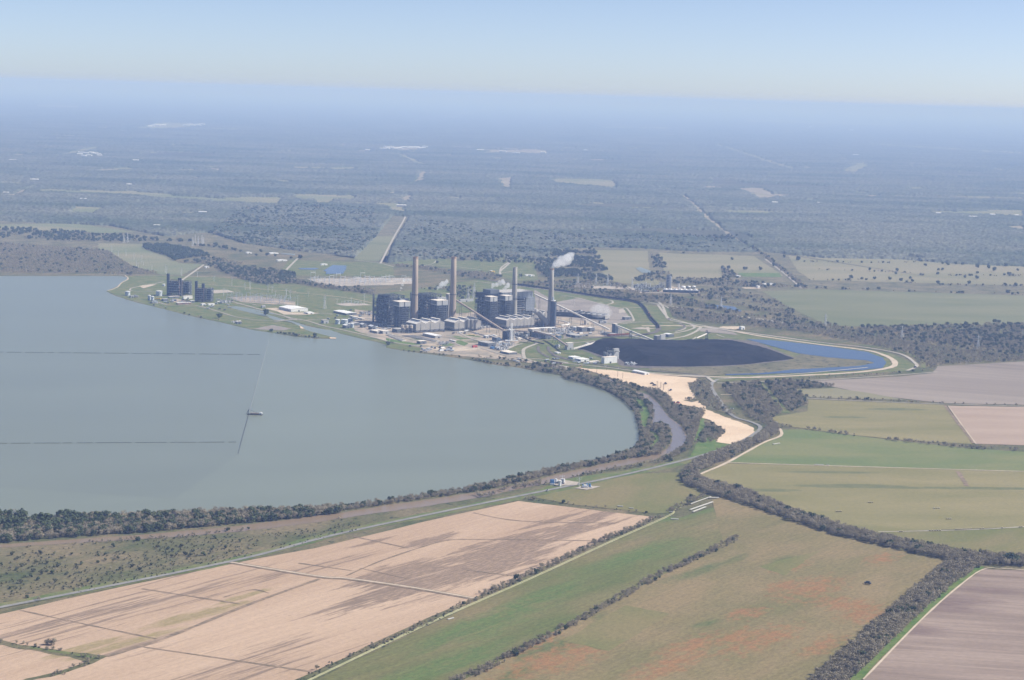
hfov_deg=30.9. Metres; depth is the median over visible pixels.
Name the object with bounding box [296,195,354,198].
clearing
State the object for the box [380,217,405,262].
site road
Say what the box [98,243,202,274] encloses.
meadow
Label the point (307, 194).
clearing
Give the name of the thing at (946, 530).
farm track
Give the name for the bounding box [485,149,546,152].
clearing
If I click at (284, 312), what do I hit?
bare pad
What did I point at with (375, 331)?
shed
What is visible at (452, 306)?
chimney
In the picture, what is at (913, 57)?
sky
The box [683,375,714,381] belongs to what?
access road
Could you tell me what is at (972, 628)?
ploughed field
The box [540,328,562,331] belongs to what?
process unit
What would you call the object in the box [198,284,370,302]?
site road
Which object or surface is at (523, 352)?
site road
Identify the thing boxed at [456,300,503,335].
conveyor
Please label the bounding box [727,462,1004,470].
farm track
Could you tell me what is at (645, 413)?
meadow
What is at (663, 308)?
site road
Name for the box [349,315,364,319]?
shed
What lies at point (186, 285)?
turbine block
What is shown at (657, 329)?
railway
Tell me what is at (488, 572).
ditch
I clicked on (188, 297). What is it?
shed
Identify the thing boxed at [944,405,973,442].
farm track
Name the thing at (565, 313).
cooling tower
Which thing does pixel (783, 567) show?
pasture patch
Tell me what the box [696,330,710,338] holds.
stacker
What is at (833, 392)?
meadow
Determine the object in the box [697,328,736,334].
bare pad
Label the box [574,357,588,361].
shed
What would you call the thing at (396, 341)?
lawn
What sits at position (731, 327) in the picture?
bare pad
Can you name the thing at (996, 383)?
ploughed field
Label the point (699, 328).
site road
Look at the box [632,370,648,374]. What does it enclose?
shed
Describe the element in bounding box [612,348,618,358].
shed
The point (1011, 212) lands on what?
clearing
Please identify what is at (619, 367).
railway
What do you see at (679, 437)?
creek
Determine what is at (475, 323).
silo
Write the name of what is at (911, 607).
evergreen tree
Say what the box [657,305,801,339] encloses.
site road
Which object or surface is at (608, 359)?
shed
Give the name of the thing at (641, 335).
conveyor
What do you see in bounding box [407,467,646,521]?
meadow
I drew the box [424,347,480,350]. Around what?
bare pad
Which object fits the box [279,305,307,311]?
warehouse
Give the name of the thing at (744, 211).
clearing
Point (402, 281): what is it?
gravel yard
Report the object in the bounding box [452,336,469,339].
lawn
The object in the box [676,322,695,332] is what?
site road
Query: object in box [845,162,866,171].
clearing
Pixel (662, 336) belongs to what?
shed
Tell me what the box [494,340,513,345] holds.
process unit
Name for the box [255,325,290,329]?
bare pad
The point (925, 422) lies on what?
meadow
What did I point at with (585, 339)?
lawn
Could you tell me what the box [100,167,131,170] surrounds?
clearing
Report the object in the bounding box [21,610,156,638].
ditch
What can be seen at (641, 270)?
pond
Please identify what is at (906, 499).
meadow
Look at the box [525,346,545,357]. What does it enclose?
lawn
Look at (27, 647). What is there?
drainage strip
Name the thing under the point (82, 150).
clearing
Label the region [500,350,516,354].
shed
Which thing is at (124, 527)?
evergreen tree
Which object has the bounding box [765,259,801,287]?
site road
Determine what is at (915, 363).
ring road
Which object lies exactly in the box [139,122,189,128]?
clearing
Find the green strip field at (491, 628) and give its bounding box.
[317,507,721,679]
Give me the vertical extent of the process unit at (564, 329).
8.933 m
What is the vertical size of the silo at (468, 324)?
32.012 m
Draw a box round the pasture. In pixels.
[464,498,944,679]
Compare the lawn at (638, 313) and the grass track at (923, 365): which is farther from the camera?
the lawn at (638, 313)
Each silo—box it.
[466,319,469,330]
[470,319,473,329]
[474,319,477,330]
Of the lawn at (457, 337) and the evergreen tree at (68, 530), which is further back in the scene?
the lawn at (457, 337)
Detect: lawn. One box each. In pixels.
[386,338,420,344]
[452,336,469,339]
[456,340,467,345]
[513,342,534,353]
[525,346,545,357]
[553,351,566,356]
[559,350,599,359]
[563,337,645,341]
[621,323,681,332]
[629,308,646,320]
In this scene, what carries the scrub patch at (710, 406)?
on the ground at (430, 110)
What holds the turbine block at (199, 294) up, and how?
on the ground at (430, 110)
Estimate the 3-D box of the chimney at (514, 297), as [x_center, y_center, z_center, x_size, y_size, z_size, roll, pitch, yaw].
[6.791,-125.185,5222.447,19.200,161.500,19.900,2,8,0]
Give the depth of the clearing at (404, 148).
20950.66 m
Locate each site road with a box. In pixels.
[158,302,293,321]
[182,264,204,279]
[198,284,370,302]
[231,301,480,349]
[286,258,298,269]
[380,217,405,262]
[477,281,668,307]
[478,347,707,376]
[521,343,537,358]
[561,295,634,322]
[629,298,822,328]
[650,296,725,328]
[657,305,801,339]
[665,326,701,339]
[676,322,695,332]
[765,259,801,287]
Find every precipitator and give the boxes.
[405,317,444,332]
[444,316,481,330]
[493,314,534,328]
[532,309,546,318]
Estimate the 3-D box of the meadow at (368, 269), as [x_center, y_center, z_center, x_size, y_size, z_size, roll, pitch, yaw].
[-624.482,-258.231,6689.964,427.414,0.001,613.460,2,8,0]
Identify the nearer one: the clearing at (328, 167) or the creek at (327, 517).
the creek at (327, 517)
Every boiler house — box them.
[372,293,410,327]
[410,292,447,321]
[475,288,534,325]
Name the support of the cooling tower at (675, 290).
on the ground at (430, 110)
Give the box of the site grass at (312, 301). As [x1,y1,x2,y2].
[107,276,918,380]
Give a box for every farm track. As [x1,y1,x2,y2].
[229,561,471,598]
[296,514,671,679]
[701,428,782,473]
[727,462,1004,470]
[811,398,1007,405]
[880,526,1023,531]
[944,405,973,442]
[948,406,975,443]
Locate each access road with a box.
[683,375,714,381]
[721,367,867,378]
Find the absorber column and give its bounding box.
[666,274,671,287]
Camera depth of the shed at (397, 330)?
4970.82 m
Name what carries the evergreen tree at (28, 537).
on the ground at (430, 110)
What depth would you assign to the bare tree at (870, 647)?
2180.66 m
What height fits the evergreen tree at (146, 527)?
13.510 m
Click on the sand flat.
(735, 431)
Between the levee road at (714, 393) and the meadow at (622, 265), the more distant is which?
the meadow at (622, 265)
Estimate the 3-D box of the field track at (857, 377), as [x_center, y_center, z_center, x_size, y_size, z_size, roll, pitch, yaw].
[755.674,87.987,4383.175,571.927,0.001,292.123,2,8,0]
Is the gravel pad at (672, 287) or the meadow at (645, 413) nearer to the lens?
the meadow at (645, 413)
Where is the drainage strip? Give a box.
[0,640,106,679]
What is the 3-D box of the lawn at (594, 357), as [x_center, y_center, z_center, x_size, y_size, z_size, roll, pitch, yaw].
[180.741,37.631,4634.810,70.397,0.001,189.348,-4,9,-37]
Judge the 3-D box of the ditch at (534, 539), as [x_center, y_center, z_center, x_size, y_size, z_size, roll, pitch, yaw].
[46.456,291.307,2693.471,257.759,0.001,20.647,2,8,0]
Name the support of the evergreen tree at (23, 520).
on the ground at (430, 110)
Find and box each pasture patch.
[563,605,668,650]
[760,550,820,575]
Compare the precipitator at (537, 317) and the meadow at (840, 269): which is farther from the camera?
the meadow at (840, 269)
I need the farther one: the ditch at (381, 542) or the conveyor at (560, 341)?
the conveyor at (560, 341)
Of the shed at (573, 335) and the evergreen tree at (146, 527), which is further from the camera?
the shed at (573, 335)
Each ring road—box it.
[641,325,897,377]
[707,327,918,370]
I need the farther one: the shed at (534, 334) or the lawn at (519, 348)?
the shed at (534, 334)
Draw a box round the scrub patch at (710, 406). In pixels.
[691,379,737,416]
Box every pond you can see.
[324,265,345,273]
[636,267,649,272]
[707,305,741,311]
[725,339,885,374]
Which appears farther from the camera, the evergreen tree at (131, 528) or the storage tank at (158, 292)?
the storage tank at (158, 292)
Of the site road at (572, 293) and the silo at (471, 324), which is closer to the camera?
the silo at (471, 324)
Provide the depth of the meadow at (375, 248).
7530.64 m
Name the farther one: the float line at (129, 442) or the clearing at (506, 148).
the clearing at (506, 148)
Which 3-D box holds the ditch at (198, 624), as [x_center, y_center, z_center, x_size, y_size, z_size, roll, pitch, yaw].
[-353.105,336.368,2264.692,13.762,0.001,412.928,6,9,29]
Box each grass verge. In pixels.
[30,647,95,658]
[850,566,983,679]
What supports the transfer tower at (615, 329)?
on the bare pad at (594, 334)
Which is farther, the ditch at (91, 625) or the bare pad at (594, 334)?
the bare pad at (594, 334)
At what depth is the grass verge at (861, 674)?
2289.30 m
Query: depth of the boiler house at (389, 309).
5110.45 m
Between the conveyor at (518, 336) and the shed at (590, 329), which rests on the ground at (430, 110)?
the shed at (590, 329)
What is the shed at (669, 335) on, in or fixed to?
on the ground at (430, 110)
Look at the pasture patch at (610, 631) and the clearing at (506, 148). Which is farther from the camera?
the clearing at (506, 148)
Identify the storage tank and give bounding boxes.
[156,290,161,295]
[341,319,347,323]
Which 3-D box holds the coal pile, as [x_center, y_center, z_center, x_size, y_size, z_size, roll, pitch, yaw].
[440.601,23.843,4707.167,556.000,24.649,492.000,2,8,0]
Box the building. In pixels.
[502,323,514,339]
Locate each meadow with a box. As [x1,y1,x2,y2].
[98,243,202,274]
[283,260,394,276]
[354,236,392,260]
[393,257,537,280]
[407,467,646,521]
[537,472,702,512]
[596,250,660,284]
[637,398,658,446]
[658,252,782,279]
[688,418,704,455]
[688,421,730,457]
[701,463,1023,531]
[731,429,1023,470]
[739,273,781,276]
[763,289,1023,326]
[773,400,971,443]
[786,254,1023,285]
[797,388,903,399]
[876,527,1023,553]
[974,327,1023,333]
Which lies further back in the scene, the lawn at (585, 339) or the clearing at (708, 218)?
the clearing at (708, 218)
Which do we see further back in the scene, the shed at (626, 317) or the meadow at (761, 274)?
the meadow at (761, 274)
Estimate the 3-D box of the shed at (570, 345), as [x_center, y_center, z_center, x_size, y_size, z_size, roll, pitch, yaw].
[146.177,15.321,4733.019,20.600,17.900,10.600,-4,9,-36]
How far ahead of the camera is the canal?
5072.78 m
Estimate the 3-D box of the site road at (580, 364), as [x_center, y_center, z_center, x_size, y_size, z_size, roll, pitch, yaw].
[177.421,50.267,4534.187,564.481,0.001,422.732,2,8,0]
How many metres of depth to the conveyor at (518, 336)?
4837.15 m
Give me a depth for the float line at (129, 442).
3334.01 m
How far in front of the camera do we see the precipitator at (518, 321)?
5134.17 m
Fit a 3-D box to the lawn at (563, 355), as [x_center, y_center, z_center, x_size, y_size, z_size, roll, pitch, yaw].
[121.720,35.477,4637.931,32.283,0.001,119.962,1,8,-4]
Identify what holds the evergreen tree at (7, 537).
on the ground at (430, 110)
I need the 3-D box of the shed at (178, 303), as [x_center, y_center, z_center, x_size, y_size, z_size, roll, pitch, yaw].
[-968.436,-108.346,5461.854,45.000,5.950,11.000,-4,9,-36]
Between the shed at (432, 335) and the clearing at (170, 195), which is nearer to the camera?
the shed at (432, 335)
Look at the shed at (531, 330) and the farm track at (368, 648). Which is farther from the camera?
the shed at (531, 330)
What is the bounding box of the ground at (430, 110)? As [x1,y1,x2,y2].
[0,88,1023,679]
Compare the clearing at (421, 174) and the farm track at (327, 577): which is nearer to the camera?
the farm track at (327, 577)
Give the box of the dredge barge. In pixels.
[246,409,262,414]
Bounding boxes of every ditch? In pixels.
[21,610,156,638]
[106,579,319,656]
[142,588,240,603]
[145,647,313,671]
[224,589,267,596]
[299,563,351,570]
[347,539,454,575]
[353,536,407,547]
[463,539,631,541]
[465,569,512,575]
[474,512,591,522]
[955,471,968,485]
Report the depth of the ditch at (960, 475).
3231.57 m
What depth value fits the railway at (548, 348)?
4674.87 m
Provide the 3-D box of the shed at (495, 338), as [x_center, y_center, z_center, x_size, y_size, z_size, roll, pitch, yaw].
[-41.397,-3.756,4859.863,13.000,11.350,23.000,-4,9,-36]
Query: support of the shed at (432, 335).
on the ground at (430, 110)
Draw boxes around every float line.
[32,352,259,354]
[89,442,170,442]
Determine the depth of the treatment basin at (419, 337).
4861.57 m
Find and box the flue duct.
[534,309,549,326]
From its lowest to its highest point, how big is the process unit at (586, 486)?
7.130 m
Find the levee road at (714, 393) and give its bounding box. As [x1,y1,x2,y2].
[0,379,761,607]
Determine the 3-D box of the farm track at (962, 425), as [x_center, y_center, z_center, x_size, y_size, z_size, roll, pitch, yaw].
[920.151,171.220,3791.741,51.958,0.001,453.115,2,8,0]
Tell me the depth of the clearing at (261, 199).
10662.27 m
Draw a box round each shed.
[176,302,190,304]
[182,295,192,298]
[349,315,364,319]
[368,324,375,329]
[371,329,380,333]
[378,330,388,333]
[392,328,404,332]
[416,340,426,343]
[423,333,441,337]
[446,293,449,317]
[459,299,473,301]
[478,341,495,346]
[492,336,500,340]
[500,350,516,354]
[528,328,539,335]
[532,331,551,338]
[565,342,573,349]
[566,333,581,337]
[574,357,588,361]
[576,326,586,331]
[587,327,594,331]
[601,356,616,363]
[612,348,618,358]
[622,316,630,319]
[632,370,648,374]
[654,335,659,339]
[660,334,665,339]
[663,333,673,336]
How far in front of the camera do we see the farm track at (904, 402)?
4039.88 m
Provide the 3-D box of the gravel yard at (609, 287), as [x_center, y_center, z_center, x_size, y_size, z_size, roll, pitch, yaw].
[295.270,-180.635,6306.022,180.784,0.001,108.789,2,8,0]
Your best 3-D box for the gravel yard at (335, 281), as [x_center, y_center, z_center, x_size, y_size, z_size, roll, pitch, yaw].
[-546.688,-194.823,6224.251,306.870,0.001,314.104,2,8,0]
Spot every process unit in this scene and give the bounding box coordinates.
[359,311,371,314]
[437,341,449,344]
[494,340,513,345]
[495,346,507,349]
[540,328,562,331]
[555,327,570,331]
[582,483,591,487]
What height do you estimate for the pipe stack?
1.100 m
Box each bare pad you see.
[212,290,232,292]
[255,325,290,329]
[266,308,307,314]
[337,303,368,305]
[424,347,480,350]
[563,331,636,337]
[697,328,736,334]
[719,326,738,328]
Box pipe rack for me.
[557,319,569,327]
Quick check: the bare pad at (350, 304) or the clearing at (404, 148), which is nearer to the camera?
the bare pad at (350, 304)
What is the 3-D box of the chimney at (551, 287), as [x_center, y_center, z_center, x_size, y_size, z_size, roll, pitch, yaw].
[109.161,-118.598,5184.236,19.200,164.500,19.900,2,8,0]
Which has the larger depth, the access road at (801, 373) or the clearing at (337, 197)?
the clearing at (337, 197)
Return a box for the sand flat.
[577,367,754,443]
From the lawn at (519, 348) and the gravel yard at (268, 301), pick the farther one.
the gravel yard at (268, 301)
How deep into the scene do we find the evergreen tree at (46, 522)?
2660.91 m
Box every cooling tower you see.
[557,310,578,316]
[572,310,609,319]
[663,288,698,292]
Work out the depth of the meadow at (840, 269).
7257.95 m
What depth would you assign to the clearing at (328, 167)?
15198.77 m
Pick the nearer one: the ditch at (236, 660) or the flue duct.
the ditch at (236, 660)
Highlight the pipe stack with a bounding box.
[689,501,712,509]
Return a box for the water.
[0,276,268,498]
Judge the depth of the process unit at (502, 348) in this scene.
4679.23 m
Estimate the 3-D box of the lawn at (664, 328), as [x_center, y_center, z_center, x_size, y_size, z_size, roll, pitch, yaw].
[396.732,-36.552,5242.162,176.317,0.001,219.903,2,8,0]
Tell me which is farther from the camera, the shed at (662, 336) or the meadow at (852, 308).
the meadow at (852, 308)
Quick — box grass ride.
[762,382,789,412]
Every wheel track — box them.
[863,568,1022,678]
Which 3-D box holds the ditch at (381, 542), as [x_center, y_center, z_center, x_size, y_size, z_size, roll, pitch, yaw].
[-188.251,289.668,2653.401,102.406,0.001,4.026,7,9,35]
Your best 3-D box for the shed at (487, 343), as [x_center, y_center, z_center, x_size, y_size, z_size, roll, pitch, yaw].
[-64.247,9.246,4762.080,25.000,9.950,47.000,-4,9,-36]
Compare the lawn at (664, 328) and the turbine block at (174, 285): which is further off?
the turbine block at (174, 285)
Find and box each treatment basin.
[386,334,405,340]
[402,335,438,341]
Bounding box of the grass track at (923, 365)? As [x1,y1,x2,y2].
[710,325,925,367]
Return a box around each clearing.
[0,224,132,232]
[41,189,280,202]
[66,147,95,153]
[72,206,100,212]
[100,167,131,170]
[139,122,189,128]
[240,197,278,202]
[294,167,353,168]
[296,194,318,195]
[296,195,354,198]
[315,195,336,201]
[321,203,403,210]
[384,146,416,149]
[400,154,424,163]
[415,171,425,180]
[454,146,536,149]
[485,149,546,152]
[499,177,510,186]
[553,179,615,186]
[681,194,756,253]
[718,144,793,168]
[728,210,790,212]
[740,188,771,197]
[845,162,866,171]
[895,195,1023,197]
[933,210,1022,215]
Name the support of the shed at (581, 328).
on the ground at (430, 110)
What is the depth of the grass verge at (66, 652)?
2097.01 m
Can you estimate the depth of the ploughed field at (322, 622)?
2318.32 m
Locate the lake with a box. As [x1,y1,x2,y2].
[0,276,638,516]
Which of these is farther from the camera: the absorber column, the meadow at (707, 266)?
the meadow at (707, 266)
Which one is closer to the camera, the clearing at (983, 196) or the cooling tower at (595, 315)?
the cooling tower at (595, 315)
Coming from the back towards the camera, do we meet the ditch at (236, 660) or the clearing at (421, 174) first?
the clearing at (421, 174)
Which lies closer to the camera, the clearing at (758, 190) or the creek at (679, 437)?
the creek at (679, 437)
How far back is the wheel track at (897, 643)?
2306.71 m
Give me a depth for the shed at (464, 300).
5744.45 m
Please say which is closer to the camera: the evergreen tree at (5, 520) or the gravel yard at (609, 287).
the evergreen tree at (5, 520)
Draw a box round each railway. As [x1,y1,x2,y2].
[482,279,660,338]
[537,346,548,356]
[547,346,564,357]
[553,355,690,373]
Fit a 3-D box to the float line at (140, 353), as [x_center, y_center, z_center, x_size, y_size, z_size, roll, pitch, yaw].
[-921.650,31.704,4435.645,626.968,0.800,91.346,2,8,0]
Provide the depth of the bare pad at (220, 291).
5828.08 m
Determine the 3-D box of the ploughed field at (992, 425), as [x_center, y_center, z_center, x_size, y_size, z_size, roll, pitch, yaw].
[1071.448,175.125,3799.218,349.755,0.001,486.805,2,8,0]
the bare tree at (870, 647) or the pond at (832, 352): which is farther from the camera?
the pond at (832, 352)
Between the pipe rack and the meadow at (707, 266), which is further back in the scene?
the meadow at (707, 266)
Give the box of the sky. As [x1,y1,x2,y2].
[0,0,1023,117]
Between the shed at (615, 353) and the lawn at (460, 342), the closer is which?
the shed at (615, 353)
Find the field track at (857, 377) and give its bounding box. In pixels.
[722,372,930,382]
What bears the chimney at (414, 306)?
on the yard at (482, 353)
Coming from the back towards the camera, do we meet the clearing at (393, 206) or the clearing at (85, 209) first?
the clearing at (393, 206)
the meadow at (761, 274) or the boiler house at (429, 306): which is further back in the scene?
the meadow at (761, 274)
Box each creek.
[0,377,686,547]
[649,397,685,453]
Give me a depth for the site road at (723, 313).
5605.23 m
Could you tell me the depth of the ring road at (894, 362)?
4572.06 m
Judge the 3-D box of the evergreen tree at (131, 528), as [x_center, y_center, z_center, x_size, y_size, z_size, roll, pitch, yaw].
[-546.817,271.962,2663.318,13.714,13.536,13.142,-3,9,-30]
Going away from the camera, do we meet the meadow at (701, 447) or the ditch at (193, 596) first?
the ditch at (193, 596)
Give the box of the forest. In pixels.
[0,109,1023,266]
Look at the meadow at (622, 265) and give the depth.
7189.93 m
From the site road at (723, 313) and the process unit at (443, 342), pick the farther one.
the site road at (723, 313)
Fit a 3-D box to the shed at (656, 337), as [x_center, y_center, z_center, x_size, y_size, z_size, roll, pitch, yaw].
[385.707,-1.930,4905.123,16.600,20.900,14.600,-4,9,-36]
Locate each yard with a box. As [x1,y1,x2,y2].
[230,296,295,304]
[309,278,393,285]
[354,278,411,285]
[354,307,628,368]
[534,290,631,322]
[575,285,623,288]
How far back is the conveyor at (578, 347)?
4725.54 m
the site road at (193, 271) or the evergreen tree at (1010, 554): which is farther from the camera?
the site road at (193, 271)
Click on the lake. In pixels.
(345, 419)
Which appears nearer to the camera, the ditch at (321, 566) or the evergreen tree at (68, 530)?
the ditch at (321, 566)
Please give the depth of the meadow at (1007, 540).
2785.02 m
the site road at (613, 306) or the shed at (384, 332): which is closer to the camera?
the shed at (384, 332)
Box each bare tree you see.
[865,643,873,651]
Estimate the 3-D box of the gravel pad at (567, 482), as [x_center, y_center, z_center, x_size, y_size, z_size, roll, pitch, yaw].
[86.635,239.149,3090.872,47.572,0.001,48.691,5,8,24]
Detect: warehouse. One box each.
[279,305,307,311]
[334,310,356,314]
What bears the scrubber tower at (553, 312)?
on the ground at (430, 110)
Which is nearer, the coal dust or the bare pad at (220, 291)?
the coal dust
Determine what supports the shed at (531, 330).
on the ground at (430, 110)
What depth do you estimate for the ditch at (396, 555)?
2573.58 m
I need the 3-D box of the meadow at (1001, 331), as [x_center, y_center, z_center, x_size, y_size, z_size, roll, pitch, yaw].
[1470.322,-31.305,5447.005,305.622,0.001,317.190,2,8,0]
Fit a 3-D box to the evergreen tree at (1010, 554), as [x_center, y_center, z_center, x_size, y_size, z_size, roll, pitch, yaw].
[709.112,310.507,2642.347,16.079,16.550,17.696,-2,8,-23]
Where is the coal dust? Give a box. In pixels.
[577,338,794,367]
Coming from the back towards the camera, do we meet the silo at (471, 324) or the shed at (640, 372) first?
the silo at (471, 324)
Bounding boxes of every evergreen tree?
[1,518,12,524]
[4,533,11,541]
[14,516,26,523]
[24,533,32,539]
[32,524,40,529]
[41,520,52,526]
[54,524,63,531]
[64,528,72,536]
[73,530,80,535]
[121,524,127,532]
[127,524,135,531]
[143,523,149,531]
[907,605,917,611]
[1003,552,1014,558]
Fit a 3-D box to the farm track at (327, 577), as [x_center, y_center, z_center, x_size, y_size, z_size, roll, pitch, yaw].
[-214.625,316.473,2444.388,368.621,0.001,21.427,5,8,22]
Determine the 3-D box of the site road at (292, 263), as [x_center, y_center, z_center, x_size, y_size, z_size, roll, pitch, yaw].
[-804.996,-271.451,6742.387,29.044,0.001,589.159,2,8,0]
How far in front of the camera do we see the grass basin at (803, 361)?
4532.33 m
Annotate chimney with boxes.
[411,256,417,318]
[449,256,456,317]
[511,267,517,314]
[547,268,553,326]
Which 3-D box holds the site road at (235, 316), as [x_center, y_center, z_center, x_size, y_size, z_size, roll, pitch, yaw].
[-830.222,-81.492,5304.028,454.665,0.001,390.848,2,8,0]
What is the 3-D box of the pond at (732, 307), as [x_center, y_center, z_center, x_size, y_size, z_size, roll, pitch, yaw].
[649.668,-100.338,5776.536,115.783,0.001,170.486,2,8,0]
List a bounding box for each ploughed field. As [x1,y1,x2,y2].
[0,501,651,679]
[819,361,1023,404]
[863,569,1023,679]
[949,406,1023,444]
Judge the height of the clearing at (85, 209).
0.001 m
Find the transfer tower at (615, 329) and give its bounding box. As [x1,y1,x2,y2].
[612,323,621,333]
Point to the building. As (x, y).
(508, 334)
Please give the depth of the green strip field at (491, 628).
2337.90 m
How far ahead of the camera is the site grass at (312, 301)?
5439.68 m
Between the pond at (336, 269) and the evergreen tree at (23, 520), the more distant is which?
the pond at (336, 269)
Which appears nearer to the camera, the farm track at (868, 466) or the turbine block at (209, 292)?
the farm track at (868, 466)
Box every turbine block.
[167,273,181,295]
[182,280,191,295]
[195,281,204,301]
[205,287,213,301]
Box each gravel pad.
[554,479,578,485]
[577,485,599,489]
[645,285,699,293]
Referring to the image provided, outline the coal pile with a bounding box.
[580,338,793,366]
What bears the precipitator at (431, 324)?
on the ground at (430, 110)
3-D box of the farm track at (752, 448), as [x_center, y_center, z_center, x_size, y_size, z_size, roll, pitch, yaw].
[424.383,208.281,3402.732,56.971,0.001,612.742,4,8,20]
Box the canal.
[232,306,339,337]
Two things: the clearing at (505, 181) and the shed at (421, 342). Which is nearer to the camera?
the shed at (421, 342)
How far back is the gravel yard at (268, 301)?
5602.00 m
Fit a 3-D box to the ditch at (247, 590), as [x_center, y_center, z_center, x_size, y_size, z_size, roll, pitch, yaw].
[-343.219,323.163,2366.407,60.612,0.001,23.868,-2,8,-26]
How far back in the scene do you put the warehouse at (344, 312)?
5330.09 m
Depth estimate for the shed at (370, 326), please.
5010.68 m
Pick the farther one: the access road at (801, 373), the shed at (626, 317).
the shed at (626, 317)
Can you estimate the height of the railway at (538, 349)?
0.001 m
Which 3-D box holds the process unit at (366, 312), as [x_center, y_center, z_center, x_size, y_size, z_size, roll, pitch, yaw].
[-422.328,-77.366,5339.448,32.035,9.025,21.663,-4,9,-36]
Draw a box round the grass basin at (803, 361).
[649,354,872,375]
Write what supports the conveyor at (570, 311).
on the yard at (482, 353)
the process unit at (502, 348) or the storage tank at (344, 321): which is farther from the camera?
the storage tank at (344, 321)
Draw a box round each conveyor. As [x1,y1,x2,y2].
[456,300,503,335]
[515,334,544,343]
[534,294,609,330]
[534,331,567,348]
[573,342,593,349]
[615,324,653,339]
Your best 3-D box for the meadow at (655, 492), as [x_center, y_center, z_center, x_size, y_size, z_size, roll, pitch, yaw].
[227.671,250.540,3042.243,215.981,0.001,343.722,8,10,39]
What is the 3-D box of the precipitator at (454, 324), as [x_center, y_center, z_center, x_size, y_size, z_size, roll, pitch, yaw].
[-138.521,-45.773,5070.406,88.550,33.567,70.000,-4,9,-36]
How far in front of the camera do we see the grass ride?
4031.16 m
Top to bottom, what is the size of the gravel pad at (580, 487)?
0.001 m
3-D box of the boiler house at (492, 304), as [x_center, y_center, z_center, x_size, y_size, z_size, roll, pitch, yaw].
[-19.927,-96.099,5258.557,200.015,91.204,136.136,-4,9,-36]
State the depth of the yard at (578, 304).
5672.86 m
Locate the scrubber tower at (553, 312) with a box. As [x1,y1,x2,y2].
[549,297,556,326]

